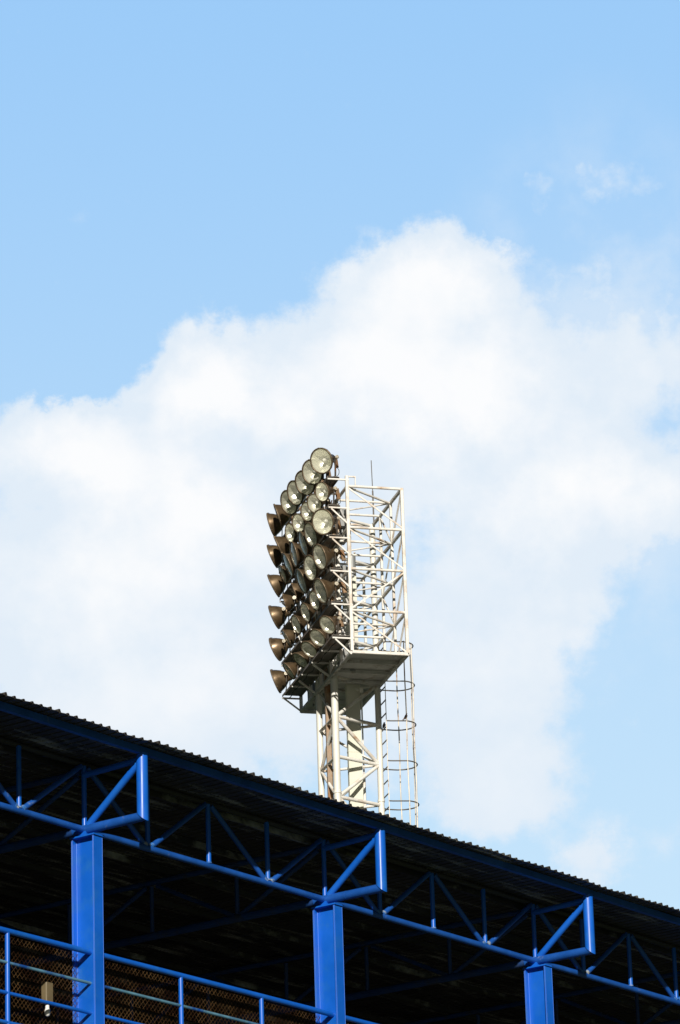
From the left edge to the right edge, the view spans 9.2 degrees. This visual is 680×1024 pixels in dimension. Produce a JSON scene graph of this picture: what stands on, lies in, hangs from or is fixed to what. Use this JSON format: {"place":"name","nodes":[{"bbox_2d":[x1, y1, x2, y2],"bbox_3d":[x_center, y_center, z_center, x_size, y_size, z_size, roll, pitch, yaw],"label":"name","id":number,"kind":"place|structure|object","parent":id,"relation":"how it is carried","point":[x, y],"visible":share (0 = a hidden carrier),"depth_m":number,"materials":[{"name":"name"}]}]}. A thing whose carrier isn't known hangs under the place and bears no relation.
{"place":"outdoors","nodes":[
{"label":"outdoors","id":0,"kind":"place"},
{"bbox_2d":[0,692,679,1023],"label":"grandstand","id":1,"kind":"object","parent":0,"point":[132,847],"visible":0.95,"depth_m":59.76,"materials":[{"name":"blue paint"}]},
{"bbox_2d":[0,926,377,1023],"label":"guard railing","id":2,"kind":"object","parent":1,"relation":"attached to","point":[8,932],"visible":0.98,"depth_m":53.12,"materials":[{"name":"blue paint"}]},
{"bbox_2d":[41,982,52,1015],"bbox_3d":[-3.596,5.981,51.909,0.107,0.420,0.135,-15,-23,34],"label":"lamp","id":3,"kind":"object","parent":2,"relation":"attached to","point":[47,991],"visible":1,"depth_m":51.88,"materials":[{"name":"metal"}]},
{"bbox_2d":[0,0,679,909],"label":"sky","id":4,"kind":"structure","parent":0,"point":[434,243],"materials":[{"name":"blue"}]},
{"bbox_2d":[279,460,418,826],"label":"floodlight mast","id":5,"kind":"object","parent":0,"point":[351,678],"visible":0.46,"depth_m":91.78,"materials":[{"name":"white metal"}]},
{"bbox_2d":[267,544,289,567],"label":"floodlight","id":6,"kind":"object","parent":5,"relation":"on","point":[275,555],"visible":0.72,"depth_m":94.86,"materials":[{"name":"brown metal"}]},
{"bbox_2d":[266,513,292,535],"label":"floodlight","id":7,"kind":"object","parent":5,"relation":"on","point":[274,525],"visible":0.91,"depth_m":95.10,"materials":[{"name":"brown metal"}]},
{"bbox_2d":[267,574,295,596],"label":"floodlight","id":8,"kind":"object","parent":5,"relation":"attached to","point":[278,584],"visible":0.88,"depth_m":94.64,"materials":[{"name":"brown metal"}]},
{"bbox_2d":[268,605,298,628],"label":"floodlight","id":9,"kind":"object","parent":5,"relation":"on","point":[279,615],"visible":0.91,"depth_m":94.42,"materials":[{"name":"brown metal"}]},
{"bbox_2d":[269,637,298,660],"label":"floodlight","id":10,"kind":"object","parent":5,"relation":"on","point":[280,647],"visible":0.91,"depth_m":94.18,"materials":[{"name":"brown metal"}]},
{"bbox_2d":[270,669,300,692],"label":"floodlight","id":11,"kind":"object","parent":5,"relation":"on","point":[281,679],"visible":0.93,"depth_m":93.91,"materials":[{"name":"brown metal"}]},
{"bbox_2d":[273,536,297,554],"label":"floodlight","id":12,"kind":"object","parent":5,"relation":"attached to","point":[282,543],"visible":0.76,"depth_m":94.27,"materials":[{"name":"brown metal"}]},
{"bbox_2d":[273,504,300,527],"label":"floodlight","id":13,"kind":"object","parent":5,"relation":"on","point":[283,517],"visible":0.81,"depth_m":94.48,"materials":[{"name":"brown metal"}]},
{"bbox_2d":[278,565,302,583],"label":"floodlight","id":14,"kind":"object","parent":5,"relation":"on","point":[285,576],"visible":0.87,"depth_m":94.26,"materials":[{"name":"grey metal"}]},
{"bbox_2d":[282,662,299,679],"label":"floodlight","id":15,"kind":"object","parent":5,"relation":"on","point":[291,669],"visible":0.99,"depth_m":93.18,"materials":[{"name":"brown metal"}]},
{"bbox_2d":[285,523,296,542],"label":"floodlight","id":16,"kind":"object","parent":5,"relation":"on","point":[290,533],"visible":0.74,"depth_m":93.83,"materials":[{"name":"grey glass"}]},
{"bbox_2d":[282,553,302,577],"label":"floodlight","id":17,"kind":"object","parent":5,"relation":"attached to","point":[290,568],"visible":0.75,"depth_m":93.47,"materials":[{"name":"grey glass"}]},
{"bbox_2d":[282,594,304,612],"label":"floodlight","id":18,"kind":"object","parent":5,"relation":"on","point":[290,601],"visible":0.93,"depth_m":93.67,"materials":[{"name":"brown metal"}]},
{"bbox_2d":[281,628,305,646],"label":"floodlight","id":19,"kind":"object","parent":5,"relation":"on","point":[290,636],"visible":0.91,"depth_m":93.47,"materials":[{"name":"brown metal"}]},
{"bbox_2d":[280,490,307,514],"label":"floodlight","id":20,"kind":"object","parent":5,"relation":"on","point":[288,507],"visible":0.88,"depth_m":93.95,"materials":[{"name":"grey metal"}]},
{"bbox_2d":[289,541,311,566],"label":"floodlight","id":21,"kind":"object","parent":5,"relation":"on","point":[297,556],"visible":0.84,"depth_m":92.83,"materials":[{"name":"brown metal"}]},
{"bbox_2d":[287,480,314,505],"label":"floodlight","id":22,"kind":"object","parent":5,"relation":"on","point":[296,497],"visible":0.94,"depth_m":93.40,"materials":[{"name":"grey metal"}]},
{"bbox_2d":[292,651,309,667],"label":"floodlight","id":23,"kind":"object","parent":5,"relation":"on","point":[301,659],"visible":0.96,"depth_m":92.52,"materials":[{"name":"grey glass"}]},
{"bbox_2d":[292,513,310,532],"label":"floodlight","id":24,"kind":"object","parent":5,"relation":"on","point":[298,521],"visible":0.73,"depth_m":93.17,"materials":[{"name":"grey glass"}]},
{"bbox_2d":[291,583,313,600],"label":"floodlight","id":25,"kind":"object","parent":5,"relation":"on","point":[299,593],"visible":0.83,"depth_m":92.85,"materials":[{"name":"brown metal"}]},
{"bbox_2d":[291,615,315,634],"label":"floodlight","id":26,"kind":"object","parent":5,"relation":"on","point":[299,623],"visible":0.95,"depth_m":92.78,"materials":[{"name":"brown metal"}]},
{"bbox_2d":[295,470,323,495],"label":"floodlight","id":27,"kind":"object","parent":5,"relation":"on","point":[303,487],"visible":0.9,"depth_m":92.69,"materials":[{"name":"grey glass"}]},
{"bbox_2d":[300,640,318,659],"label":"floodlight","id":28,"kind":"object","parent":5,"relation":"on","point":[309,649],"visible":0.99,"depth_m":91.81,"materials":[{"name":"grey metal"}]},
{"bbox_2d":[295,569,324,593],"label":"floodlight","id":29,"kind":"object","parent":5,"relation":"attached to","point":[305,584],"visible":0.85,"depth_m":92.27,"materials":[{"name":"brown metal"}]},
{"bbox_2d":[297,531,326,555],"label":"floodlight","id":30,"kind":"object","parent":5,"relation":"on","point":[306,548],"visible":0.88,"depth_m":92.35,"materials":[{"name":"grey metal"}]},
{"bbox_2d":[300,502,323,522],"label":"floodlight","id":31,"kind":"object","parent":5,"relation":"on","point":[306,513],"visible":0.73,"depth_m":92.47,"materials":[{"name":"grey glass"}]},
{"bbox_2d":[300,603,324,623],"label":"floodlight","id":32,"kind":"object","parent":5,"relation":"on","point":[308,611],"visible":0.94,"depth_m":92.03,"materials":[{"name":"brown metal"}]},
{"bbox_2d":[302,459,330,485],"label":"floodlight","id":33,"kind":"object","parent":5,"relation":"on","point":[310,475],"visible":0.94,"depth_m":92.09,"materials":[{"name":"grey glass"}]},
{"bbox_2d":[303,555,333,580],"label":"floodlight","id":34,"kind":"object","parent":5,"relation":"on","point":[312,571],"visible":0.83,"depth_m":91.59,"materials":[{"name":"grey glass"}]},
{"bbox_2d":[307,493,330,512],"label":"floodlight","id":35,"kind":"object","parent":5,"relation":"on","point":[314,503],"visible":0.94,"depth_m":91.90,"materials":[{"name":"grey glass"}]},
{"bbox_2d":[303,522,335,547],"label":"floodlight","id":36,"kind":"object","parent":5,"relation":"attached to","point":[312,537],"visible":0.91,"depth_m":91.75,"materials":[{"name":"brown metal"}]},
{"bbox_2d":[309,629,332,649],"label":"floodlight","id":37,"kind":"object","parent":5,"relation":"on","point":[318,637],"visible":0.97,"depth_m":91.08,"materials":[{"name":"brown metal"}]},
{"bbox_2d":[309,591,334,612],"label":"floodlight","id":38,"kind":"object","parent":5,"relation":"on","point":[316,603],"visible":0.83,"depth_m":91.33,"materials":[{"name":"brown metal"}]},
{"bbox_2d":[310,448,338,480],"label":"floodlight","id":39,"kind":"object","parent":5,"relation":"on","point":[322,460],"visible":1,"depth_m":91.41,"materials":[{"name":"grey glass"}]},
{"bbox_2d":[312,508,341,538],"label":"floodlight","id":40,"kind":"object","parent":5,"relation":"on","point":[324,521],"visible":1,"depth_m":90.96,"materials":[{"name":"grey glass"}]},
{"bbox_2d":[315,482,340,507],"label":"floodlight","id":41,"kind":"object","parent":5,"relation":"on","point":[324,491],"visible":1,"depth_m":91.24,"materials":[{"name":"brown metal"}]},
{"bbox_2d":[312,544,345,569],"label":"floodlight","id":42,"kind":"object","parent":5,"relation":"on","point":[323,556],"visible":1,"depth_m":90.79,"materials":[{"name":"brown metal"}]},
{"bbox_2d":[313,578,346,603],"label":"floodlight","id":43,"kind":"object","parent":5,"relation":"attached to","point":[324,590],"visible":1,"depth_m":90.53,"materials":[{"name":"brown metal"}]},
{"bbox_2d":[319,615,343,637],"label":"floodlight","id":44,"kind":"object","parent":5,"relation":"on","point":[328,624],"visible":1,"depth_m":90.28,"materials":[{"name":"grey glass"}]}
]}

